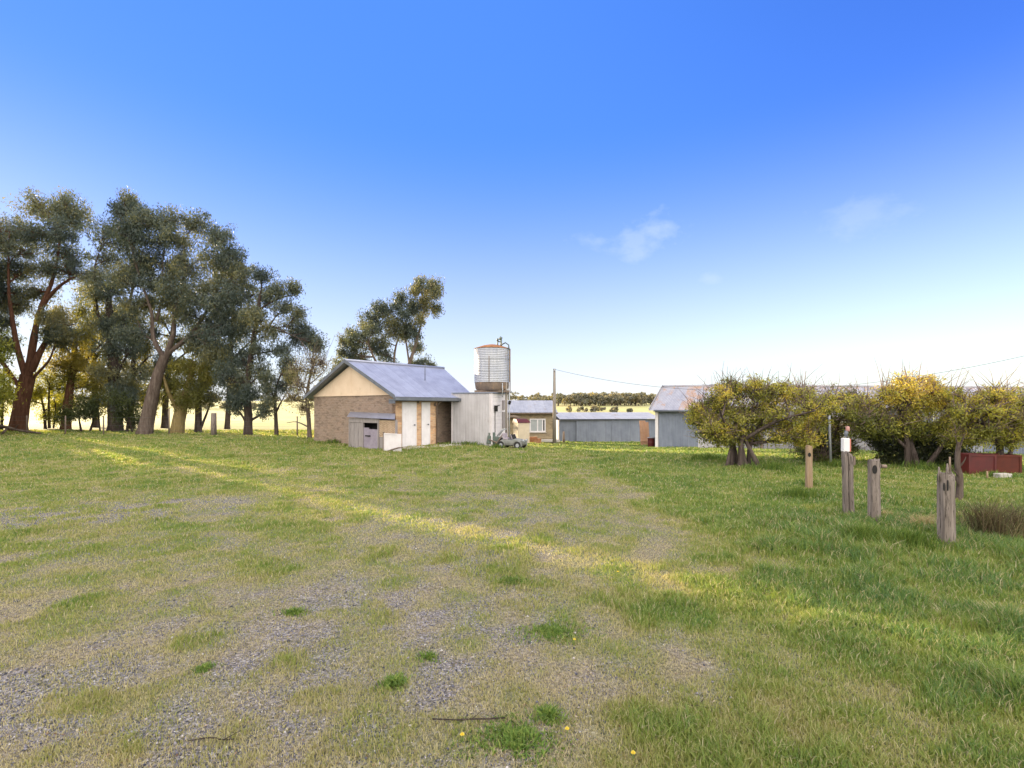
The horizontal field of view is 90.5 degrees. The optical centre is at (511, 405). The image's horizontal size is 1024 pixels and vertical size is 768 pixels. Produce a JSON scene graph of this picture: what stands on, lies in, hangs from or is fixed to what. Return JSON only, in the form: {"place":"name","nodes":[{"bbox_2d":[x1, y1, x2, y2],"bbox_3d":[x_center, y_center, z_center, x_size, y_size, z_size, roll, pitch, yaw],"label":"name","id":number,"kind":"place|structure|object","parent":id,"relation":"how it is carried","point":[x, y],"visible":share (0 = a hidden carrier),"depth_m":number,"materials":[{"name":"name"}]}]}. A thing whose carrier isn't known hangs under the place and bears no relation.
{"place":"outdoors","nodes":[
{"label":"outdoors","id":0,"kind":"place"},
{"bbox_2d":[301,438,340,444],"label":"long grass","id":1,"kind":"structure","parent":0,"point":[334,441],"depth_m":25.61,"materials":[{"name":"green plant"}]},
{"bbox_2d":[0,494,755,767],"bbox_3d":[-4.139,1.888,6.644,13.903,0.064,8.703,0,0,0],"label":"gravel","id":2,"kind":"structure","parent":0,"point":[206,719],"depth_m":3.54,"materials":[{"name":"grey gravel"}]},
{"bbox_2d":[487,443,509,448],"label":"long grass","id":3,"kind":"structure","parent":0,"point":[496,445],"depth_m":23.59,"materials":[{"name":"green plant"}]},
{"bbox_2d":[0,428,1023,767],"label":"grass","id":4,"kind":"structure","parent":0,"point":[976,670],"depth_m":5.20,"materials":[{"name":"green plant"}]},
{"bbox_2d":[0,399,1023,767],"bbox_3d":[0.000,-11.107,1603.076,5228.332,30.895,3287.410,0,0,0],"label":"ground","id":5,"kind":"structure","parent":0,"point":[286,415],"depth_m":4.32,"materials":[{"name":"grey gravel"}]},
{"bbox_2d":[0,262,9,408],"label":"gum tree","id":6,"kind":"object","parent":5,"relation":"on","point":[2,391],"visible":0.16,"depth_m":39.93,"materials":[{"name":"green plant"}]},
{"bbox_2d":[0,369,18,429],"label":"shrub","id":7,"kind":"object","parent":5,"relation":"on","point":[2,415],"visible":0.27,"depth_m":40.96,"materials":[{"name":"green plant"}]},
{"bbox_2d":[0,321,26,423],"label":"shrub","id":8,"kind":"object","parent":5,"relation":"on","point":[6,395],"visible":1,"depth_m":31.33,"materials":[{"name":"green plant"}]},
{"bbox_2d":[0,277,28,360],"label":"gum tree","id":9,"kind":"object","parent":5,"relation":"on","point":[6,324],"visible":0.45,"depth_m":39.53,"materials":[{"name":"green plant"}]},
{"bbox_2d":[0,424,40,433],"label":"fallen branch","id":10,"kind":"object","parent":5,"relation":"on","point":[5,427],"visible":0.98,"depth_m":33.88,"materials":[{"name":"wood"}]},
{"bbox_2d":[12,362,80,428],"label":"shrub","id":11,"kind":"object","parent":5,"relation":"on","point":[48,413],"visible":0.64,"depth_m":42.82,"materials":[{"name":"green plant"}]},
{"bbox_2d":[0,185,101,430],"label":"gum tree","id":12,"kind":"object","parent":5,"relation":"on","point":[63,213],"visible":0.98,"depth_m":38.82,"materials":[{"name":"green plant"}]},
{"bbox_2d":[40,310,107,429],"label":"gum tree","id":13,"kind":"object","parent":5,"relation":"on","point":[73,362],"visible":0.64,"depth_m":40.56,"materials":[{"name":"green plant"}]},
{"bbox_2d":[54,385,111,431],"bbox_3d":[-31.306,0.253,37.292,3.791,3.620,2.909,0,0,0],"label":"shrub","id":14,"kind":"object","parent":5,"relation":"on","point":[82,409],"visible":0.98,"depth_m":36.90,"materials":[{"name":"green plant"}]},
{"bbox_2d":[59,282,122,427],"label":"gum tree","id":15,"kind":"object","parent":5,"relation":"on","point":[82,309],"visible":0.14,"depth_m":45.39,"materials":[{"name":"green plant"}]},
{"bbox_2d":[68,215,160,430],"bbox_3d":[-29.674,-6.043,37.882,5.625,16.194,5.242,0,0,0],"label":"gum tree","id":16,"kind":"object","parent":5,"relation":"on","point":[113,351],"visible":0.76,"depth_m":37.46,"materials":[{"name":"green plant"}]},
{"bbox_2d":[101,385,142,431],"bbox_3d":[-27.795,0.374,36.785,2.541,3.768,3.294,0,0,0],"label":"shrub","id":17,"kind":"object","parent":5,"relation":"on","point":[128,415],"visible":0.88,"depth_m":36.58,"materials":[{"name":"green plant"}]},
{"bbox_2d":[89,301,175,428],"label":"gum tree","id":18,"kind":"object","parent":5,"relation":"on","point":[150,348],"visible":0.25,"depth_m":42.88,"materials":[{"name":"green plant"}]},
{"bbox_2d":[4,408,297,435],"bbox_3d":[-24.926,1.126,33.660,22.898,1.952,0.479,0,0,8],"label":"wire fence","id":19,"kind":"object","parent":5,"relation":"on","point":[213,423],"visible":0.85,"depth_m":32.90,"materials":[{"name":"brown wood"}]},
{"bbox_2d":[136,282,214,427],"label":"gum tree","id":20,"kind":"object","parent":5,"relation":"on","point":[164,321],"visible":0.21,"depth_m":43.26,"materials":[{"name":"green plant"}]},
{"bbox_2d":[100,186,260,434],"bbox_3d":[-21.962,-6.273,33.608,10.569,16.835,5.294,0,0,0],"label":"gum tree","id":21,"kind":"object","parent":5,"relation":"on","point":[137,225],"visible":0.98,"depth_m":33.18,"materials":[{"name":"green plant"}]},
{"bbox_2d":[161,351,226,433],"bbox_3d":[-21.896,-1.137,35.132,5.362,6.540,3.627,0,0,0],"label":"gum tree","id":22,"kind":"object","parent":5,"relation":"on","point":[190,368],"visible":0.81,"depth_m":34.56,"materials":[{"name":"green plant"}]},
{"bbox_2d":[190,659,220,675],"bbox_3d":[-2.199,1.874,3.656,0.245,0.053,0.228,0,0,0],"label":"weed patch","id":23,"kind":"object","parent":5,"relation":"on","point":[205,667],"visible":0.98,"depth_m":3.63,"materials":[{"name":"green plant"}]},
{"bbox_2d":[188,336,238,432],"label":"gum tree","id":24,"kind":"object","parent":5,"relation":"on","point":[198,426],"visible":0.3,"depth_m":35.77,"materials":[{"name":"green plant"}]},
{"bbox_2d":[187,730,240,741],"bbox_3d":[-1.689,1.881,2.868,0.275,0.025,0.067,0,0,-13],"label":"twig","id":25,"kind":"object","parent":5,"relation":"on","point":[213,738],"visible":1,"depth_m":2.88,"materials":[{"name":"wood"}]},
{"bbox_2d":[210,266,273,428],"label":"gum tree","id":26,"kind":"object","parent":5,"relation":"on","point":[227,415],"visible":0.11,"depth_m":41.90,"materials":[{"name":"green plant"}]},
{"bbox_2d":[209,262,329,434],"bbox_3d":[-15.579,-3.597,32.966,7.779,11.323,3.763,0,0,0],"label":"gum tree","id":27,"kind":"object","parent":5,"relation":"on","point":[242,396],"visible":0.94,"depth_m":32.58,"materials":[{"name":"green plant"}]},
{"bbox_2d":[252,347,308,435],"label":"gum tree","id":28,"kind":"object","parent":5,"relation":"on","point":[267,389],"visible":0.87,"depth_m":31.63,"materials":[{"name":"green plant"}]},
{"bbox_2d":[266,605,314,617],"bbox_3d":[-2.014,1.856,4.621,0.428,0.064,0.229,0,0,0],"label":"weed patch","id":29,"kind":"object","parent":5,"relation":"on","point":[295,611],"visible":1,"depth_m":4.59,"materials":[{"name":"green plant"}]},
{"bbox_2d":[282,333,334,437],"bbox_3d":[-11.987,-1.156,29.698,3.455,6.430,2.717,0,0,0],"label":"pale tree","id":30,"kind":"object","parent":5,"relation":"on","point":[311,371],"visible":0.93,"depth_m":29.67,"materials":[{"name":"green plant"}]},
{"bbox_2d":[0,389,658,411],"bbox_3d":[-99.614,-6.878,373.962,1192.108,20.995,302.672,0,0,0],"label":"distant woods","id":31,"kind":"object","parent":5,"relation":"on","point":[606,398],"visible":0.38,"depth_m":333.03,"materials":[{"name":"green plant"}]},
{"bbox_2d":[316,355,350,382],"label":"gum tree","id":32,"kind":"object","parent":5,"relation":"on","point":[336,361],"visible":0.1,"depth_m":44.05,"materials":[{"name":"green plant"}]},
{"bbox_2d":[347,412,397,448],"bbox_3d":[-6.387,1.086,23.068,4.708,1.628,1.082,0,0,39],"label":"lean to","id":33,"kind":"object","parent":5,"relation":"on","point":[367,430],"visible":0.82,"depth_m":22.61,"materials":[{"name":"metal"}]},
{"bbox_2d":[350,422,361,447],"bbox_3d":[-7.077,1.325,23.098,0.970,1.150,0.031,0,0,39],"label":"door","id":34,"kind":"structure","parent":33,"relation":"in","point":[355,428],"depth_m":23.13,"materials":[{"name":"grey wood"}]},
{"bbox_2d":[364,427,376,448],"bbox_3d":[-6.253,1.430,22.442,1.033,0.940,0.030,0,0,39],"label":"half door","id":35,"kind":"structure","parent":33,"relation":"in","point":[370,442],"depth_m":22.42,"materials":[{"name":"wood"}]},
{"bbox_2d":[303,359,468,449],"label":"brick building","id":36,"kind":"structure","parent":5,"relation":"on","point":[416,400],"depth_m":25.10,"materials":[{"name":"brick"}]},
{"bbox_2d":[402,402,416,446],"bbox_3d":[-4.720,0.855,23.462,0.110,2.090,0.840,0,0,39],"label":"door","id":37,"kind":"structure","parent":36,"relation":"in","point":[409,409],"depth_m":23.49,"materials":[{"name":"white paint"}]},
{"bbox_2d":[421,402,429,445],"bbox_3d":[-4.090,0.855,24.245,0.110,2.090,0.530,0,0,39],"label":"door","id":38,"kind":"structure","parent":36,"relation":"in","point":[425,406],"depth_m":24.24,"materials":[{"name":"white paint"}]},
{"bbox_2d":[334,274,446,363],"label":"gum tree","id":39,"kind":"object","parent":5,"relation":"on","point":[430,290],"visible":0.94,"depth_m":45.68,"materials":[{"name":"green plant"}]},
{"bbox_2d":[371,671,414,695],"bbox_3d":[-0.790,1.862,3.456,0.249,0.073,0.329,0,0,26],"label":"weed patch","id":40,"kind":"object","parent":5,"relation":"on","point":[393,680],"visible":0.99,"depth_m":3.43,"materials":[{"name":"green plant"}]},
{"bbox_2d":[384,433,401,451],"bbox_3d":[-4.953,1.508,21.032,1.100,0.744,0.060,0,0,39],"label":"white board","id":41,"kind":"object","parent":5,"relation":"on","point":[391,441],"visible":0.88,"depth_m":21.01,"materials":[{"name":"white wood"}]},
{"bbox_2d":[407,353,437,365],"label":"gum tree","id":42,"kind":"object","parent":5,"relation":"on","point":[418,361],"visible":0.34,"depth_m":51.78,"materials":[{"name":"green plant"}]},
{"bbox_2d":[415,647,445,665],"bbox_3d":[-0.649,1.876,3.817,0.364,0.053,0.211,0,0,43],"label":"weed patch","id":43,"kind":"object","parent":5,"relation":"on","point":[430,655],"visible":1,"depth_m":3.81,"materials":[{"name":"green plant"}]},
{"bbox_2d":[439,441,486,445],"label":"long grass","id":44,"kind":"structure","parent":5,"relation":"on","point":[471,443],"depth_m":24.69,"materials":[{"name":"green plant"}]},
{"bbox_2d":[432,710,504,720],"bbox_3d":[-0.258,1.866,3.060,0.434,0.021,0.076,0,0,0],"label":"twig","id":45,"kind":"object","parent":5,"relation":"on","point":[473,718],"visible":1,"depth_m":3.03,"materials":[{"name":"wood"}]},
{"bbox_2d":[451,392,507,445],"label":"tin shed","id":46,"kind":"structure","parent":5,"relation":"on","point":[478,417],"depth_m":25.28,"materials":[{"name":"metal"}]},
{"bbox_2d":[502,400,504,427],"bbox_3d":[-0.437,0.425,26.260,0.030,1.450,0.350,0,0,21],"label":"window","id":47,"kind":"structure","parent":46,"relation":"in","point":[503,401],"depth_m":26.21,"materials":[{"name":"white glass"}]},
{"bbox_2d":[474,382,510,436],"bbox_3d":[-0.956,0.500,26.060,1.848,3.400,1.360,0,0,0],"label":"tank stand","id":48,"kind":"object","parent":5,"relation":"on","point":[505,391],"visible":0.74,"depth_m":25.55,"materials":[{"name":"grey wood"}]},
{"bbox_2d":[474,336,510,396],"bbox_3d":[-1.012,-1.996,26.050,1.885,3.095,1.850,0,0,0],"label":"water tank","id":49,"kind":"object","parent":48,"relation":"on","point":[492,365],"visible":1,"depth_m":25.30,"materials":[{"name":"metal"}]},
{"bbox_2d":[486,429,505,444],"bbox_3d":[-0.789,1.533,25.079,1.071,0.877,0.707,0,0,0],"label":"scrap machine","id":50,"kind":"object","parent":5,"relation":"on","point":[496,439],"visible":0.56,"depth_m":24.85,"materials":[{"name":"green paint"}]},
{"bbox_2d":[497,433,527,447],"bbox_3d":[0.037,1.637,23.999,1.321,0.704,0.780,0,0,24],"label":"old car","id":51,"kind":"object","parent":5,"relation":"on","point":[512,440],"visible":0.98,"depth_m":23.80,"materials":[{"name":"grey paint"}]},
{"bbox_2d":[498,572,532,591],"bbox_3d":[0.026,1.882,5.530,0.455,0.074,0.645,0,0,0],"label":"weed patch","id":52,"kind":"object","parent":5,"relation":"on","point":[513,579],"visible":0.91,"depth_m":5.49,"materials":[{"name":"green plant"}]},
{"bbox_2d":[445,709,592,767],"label":"weed patch","id":53,"kind":"object","parent":5,"relation":"on","point":[514,736],"visible":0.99,"depth_m":2.84,"materials":[{"name":"green plant"}]},
{"bbox_2d":[512,419,530,442],"bbox_3d":[0.541,1.439,29.300,0.840,1.411,0.720,0,0,-28],"label":"feed bin","id":54,"kind":"object","parent":5,"relation":"on","point":[520,428],"visible":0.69,"depth_m":29.05,"materials":[{"name":"beige metal"}]},
{"bbox_2d":[507,400,559,442],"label":"brick house","id":55,"kind":"structure","parent":5,"relation":"on","point":[538,414],"depth_m":34.14,"materials":[{"name":"brick"}]},
{"bbox_2d":[529,419,545,432],"bbox_3d":[1.721,1.327,34.080,1.174,0.955,0.085,0,0,-3],"label":"window","id":56,"kind":"structure","parent":55,"relation":"in","point":[536,425],"depth_m":34.10,"materials":[{"name":"white paint"}]},
{"bbox_2d":[529,437,540,442],"bbox_3d":[1.347,2.100,31.503,0.900,0.380,0.406,0,0,-6],"label":"rusty trough","id":57,"kind":"object","parent":5,"relation":"on","point":[535,439],"visible":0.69,"depth_m":31.32,"materials":[{"name":"orange metal"}]},
{"bbox_2d":[485,614,607,646],"bbox_3d":[0.275,1.882,4.199,0.999,0.064,0.557,0,0,-30],"label":"weed patch","id":58,"kind":"object","parent":5,"relation":"on","point":[557,630],"visible":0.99,"depth_m":4.24,"materials":[{"name":"green plant"}]},
{"bbox_2d":[530,702,575,726],"bbox_3d":[0.231,1.851,3.066,0.298,0.081,0.263,0,0,0],"label":"weed patch","id":59,"kind":"object","parent":5,"relation":"on","point":[549,714],"visible":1,"depth_m":3.04,"materials":[{"name":"green plant"}]},
{"bbox_2d":[552,368,555,442],"bbox_3d":[2.674,0.186,31.985,0.250,5.089,0.280,0,0,0],"label":"power pole","id":60,"kind":"object","parent":5,"relation":"on","point":[554,405],"visible":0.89,"depth_m":31.92,"materials":[{"name":"brown wood"}]},
{"bbox_2d":[555,356,1022,389],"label":"overhead wire","id":61,"kind":"object","parent":60,"relation":"attached to","point":[821,387],"visible":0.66,"depth_m":25.71,"materials":[{"name":"black metal"}]},
{"bbox_2d":[556,412,658,441],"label":"machinery shed","id":62,"kind":"structure","parent":5,"relation":"on","point":[600,426],"depth_m":40.48,"materials":[{"name":"metal"}]},
{"bbox_2d":[560,419,576,441],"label":"sliding door","id":63,"kind":"structure","parent":62,"relation":"in","point":[569,427],"depth_m":40.08,"materials":[{"name":"metal"}]},
{"bbox_2d":[577,419,610,441],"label":"sliding door","id":64,"kind":"structure","parent":62,"relation":"in","point":[593,431],"depth_m":40.25,"materials":[{"name":"metal"}]},
{"bbox_2d":[639,421,648,444],"bbox_3d":[8.662,1.796,33.145,0.608,1.682,0.410,0,0,0],"label":"leaning board","id":65,"kind":"object","parent":5,"relation":"on","point":[644,430],"visible":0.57,"depth_m":33.16,"materials":[{"name":"brown wood"}]},
{"bbox_2d":[647,437,654,446],"bbox_3d":[8.148,2.105,29.520,0.570,0.595,0.500,0,0,0],"label":"red drum","id":66,"kind":"object","parent":5,"relation":"on","point":[651,441],"visible":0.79,"depth_m":29.32,"materials":[{"name":"paint"}]},
{"bbox_2d":[649,384,714,446],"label":"garage","id":67,"kind":"structure","parent":5,"relation":"on","point":[668,405],"depth_m":28.09,"materials":[{"name":"metal"}]},
{"bbox_2d":[676,363,855,465],"bbox_3d":[7.641,0.332,15.962,5.316,3.457,2.931,0,0,0],"label":"lemon tree","id":68,"kind":"object","parent":5,"relation":"on","point":[718,408],"visible":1,"depth_m":15.48,"materials":[{"name":"green plant"}]},
{"bbox_2d":[805,445,812,487],"bbox_3d":[6.807,1.460,11.635,0.141,1.147,0.127,0,0,0],"label":"fence post","id":69,"kind":"object","parent":5,"relation":"on","point":[808,465],"visible":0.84,"depth_m":11.58,"materials":[{"name":"beige wood"}]},
{"bbox_2d":[800,479,818,486],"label":"long grass","id":70,"kind":"structure","parent":5,"relation":"on","point":[801,481],"depth_m":12.01,"materials":[{"name":"green plant"}]},
{"bbox_2d":[788,437,846,459],"bbox_3d":[10.816,1.615,17.676,2.478,1.405,1.447,0,0,0],"label":"dark shrub","id":71,"kind":"object","parent":5,"relation":"on","point":[817,447],"visible":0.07,"depth_m":17.58,"materials":[{"name":"green plant"}]},
{"bbox_2d":[828,415,831,460],"bbox_3d":[10.152,1.135,16.200,0.123,1.676,0.067,0,0,0],"label":"steel pole","id":72,"kind":"object","parent":5,"relation":"on","point":[830,444],"visible":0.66,"depth_m":16.17,"materials":[{"name":"grey metal"}]},
{"bbox_2d":[779,364,893,462],"bbox_3d":[10.742,0.283,17.009,3.273,3.550,2.525,0,0,36],"label":"lemon tree","id":73,"kind":"object","parent":5,"relation":"on","point":[820,453],"visible":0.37,"depth_m":16.80,"materials":[{"name":"green plant"}]},
{"bbox_2d":[841,451,855,515],"bbox_3d":[5.674,1.399,8.559,0.183,1.286,0.124,0,0,0],"label":"fence post","id":74,"kind":"object","parent":5,"relation":"on","point":[848,460],"visible":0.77,"depth_m":8.51,"materials":[{"name":"grey wood"}]},
{"bbox_2d":[700,384,1023,453],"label":"long shed","id":75,"kind":"structure","parent":5,"relation":"on","point":[987,449],"depth_m":25.01,"materials":[{"name":"metal"}]},
{"bbox_2d":[829,519,918,555],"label":"long grass","id":76,"kind":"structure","parent":5,"relation":"on","point":[869,533],"depth_m":6.90,"materials":[{"name":"green plant"}]},
{"bbox_2d":[867,458,886,521],"bbox_3d":[5.851,1.441,8.132,0.253,1.207,0.150,0,0,0],"label":"fence post","id":77,"kind":"object","parent":5,"relation":"on","point":[874,465],"visible":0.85,"depth_m":8.07,"materials":[{"name":"grey wood"}]},
{"bbox_2d":[858,460,951,472],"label":"long grass","id":78,"kind":"structure","parent":5,"relation":"on","point":[923,465],"depth_m":14.96,"materials":[{"name":"green plant"}]},
{"bbox_2d":[832,358,978,466],"bbox_3d":[11.982,0.274,15.496,4.241,3.527,2.394,0,0,0],"label":"lemon tree","id":79,"kind":"object","parent":5,"relation":"on","point":[908,401],"visible":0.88,"depth_m":15.36,"materials":[{"name":"green plant"}]},
{"bbox_2d":[892,511,936,528],"bbox_3d":[6.219,1.737,7.651,1.007,0.358,0.725,0,0,19],"label":"dry tuft","id":80,"kind":"object","parent":5,"relation":"on","point":[928,519],"visible":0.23,"depth_m":7.65,"materials":[{"name":"beige plant"}]},
{"bbox_2d":[855,421,980,465],"bbox_3d":[13.173,1.319,16.363,3.824,2.170,1.788,0,0,0],"label":"dark shrub","id":81,"kind":"object","parent":5,"relation":"on","point":[888,452],"visible":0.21,"depth_m":16.13,"materials":[{"name":"green plant"}]},
{"bbox_2d":[880,524,957,557],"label":"long grass","id":82,"kind":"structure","parent":5,"relation":"on","point":[917,538],"depth_m":6.68,"materials":[{"name":"green plant"}]},
{"bbox_2d":[937,457,955,547],"bbox_3d":[5.774,1.361,6.751,0.220,1.381,0.167,0,0,0],"label":"fence post","id":83,"kind":"object","parent":5,"relation":"on","point":[946,516],"visible":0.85,"depth_m":6.68,"materials":[{"name":"grey wood"}]},
{"bbox_2d":[951,434,965,499],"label":"dead sapling","id":84,"kind":"object","parent":5,"relation":"on","point":[959,479],"visible":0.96,"depth_m":10.16,"materials":[{"name":"wood"}]},
{"bbox_2d":[927,359,1023,454],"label":"lemon tree","id":85,"kind":"object","parent":5,"relation":"on","point":[1002,428],"visible":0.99,"depth_m":14.40,"materials":[{"name":"green plant"}]},
{"bbox_2d":[930,491,1023,538],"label":"reed clump","id":86,"kind":"object","parent":5,"relation":"on","point":[982,520],"visible":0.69,"depth_m":7.18,"materials":[{"name":"plant"}]},
{"bbox_2d":[960,453,996,473],"bbox_3d":[12.909,1.619,14.139,0.677,0.585,0.518,0,0,8],"label":"red crate","id":87,"kind":"object","parent":5,"relation":"on","point":[978,462],"visible":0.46,"depth_m":13.91,"materials":[{"name":"paint"}]},
{"bbox_2d":[964,469,1017,478],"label":"long grass","id":88,"kind":"structure","parent":5,"relation":"on","point":[984,473],"depth_m":13.60,"materials":[{"name":"green plant"}]},
{"bbox_2d":[993,473,1011,477],"bbox_3d":[12.950,1.843,13.400,0.340,0.130,0.200,0,0,-5],"label":"concrete block","id":89,"kind":"object","parent":5,"relation":"on","point":[1002,475],"depth_m":13.32,"materials":[{"name":"white concrete"}]},
{"bbox_2d":[983,494,1023,533],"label":"reed clump","id":90,"kind":"object","parent":5,"relation":"on","point":[1015,513],"visible":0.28,"depth_m":7.59,"materials":[{"name":"plant"}]},
{"bbox_2d":[986,453,1021,473],"bbox_3d":[13.809,1.637,14.339,0.668,0.556,0.518,0,0,8],"label":"red crate","id":91,"kind":"object","parent":5,"relation":"on","point":[1009,463],"visible":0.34,"depth_m":14.10,"materials":[{"name":"paint"}]},
{"bbox_2d":[0,0,1023,400],"label":"sky","id":92,"kind":"structure","parent":0,"point":[651,193],"materials":[{"name":"blue"}]},
{"bbox_2d":[670,452,751,461],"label":"long grass","id":93,"kind":"structure","parent":0,"point":[706,457],"depth_m":17.42,"materials":[{"name":"green plant"}]},
{"bbox_2d":[724,460,839,474],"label":"long grass","id":94,"kind":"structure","parent":0,"point":[773,466],"depth_m":14.62,"materials":[{"name":"green plant"}]},
{"bbox_2d":[749,483,841,502],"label":"long grass","id":95,"kind":"structure","parent":0,"point":[799,492],"depth_m":10.39,"materials":[{"name":"green plant"}]},
{"bbox_2d":[800,458,866,467],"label":"long grass","id":96,"kind":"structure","parent":0,"point":[835,463],"depth_m":15.60,"materials":[{"name":"green plant"}]},
{"bbox_2d":[841,426,850,451],"bbox_3d":[6.571,1.190,9.989,0.155,1.590,0.118,0,0,0],"label":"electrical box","id":97,"kind":"object","parent":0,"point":[845,444],"visible":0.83,"depth_m":9.94,"materials":[{"name":"white plastic"}]}
]}

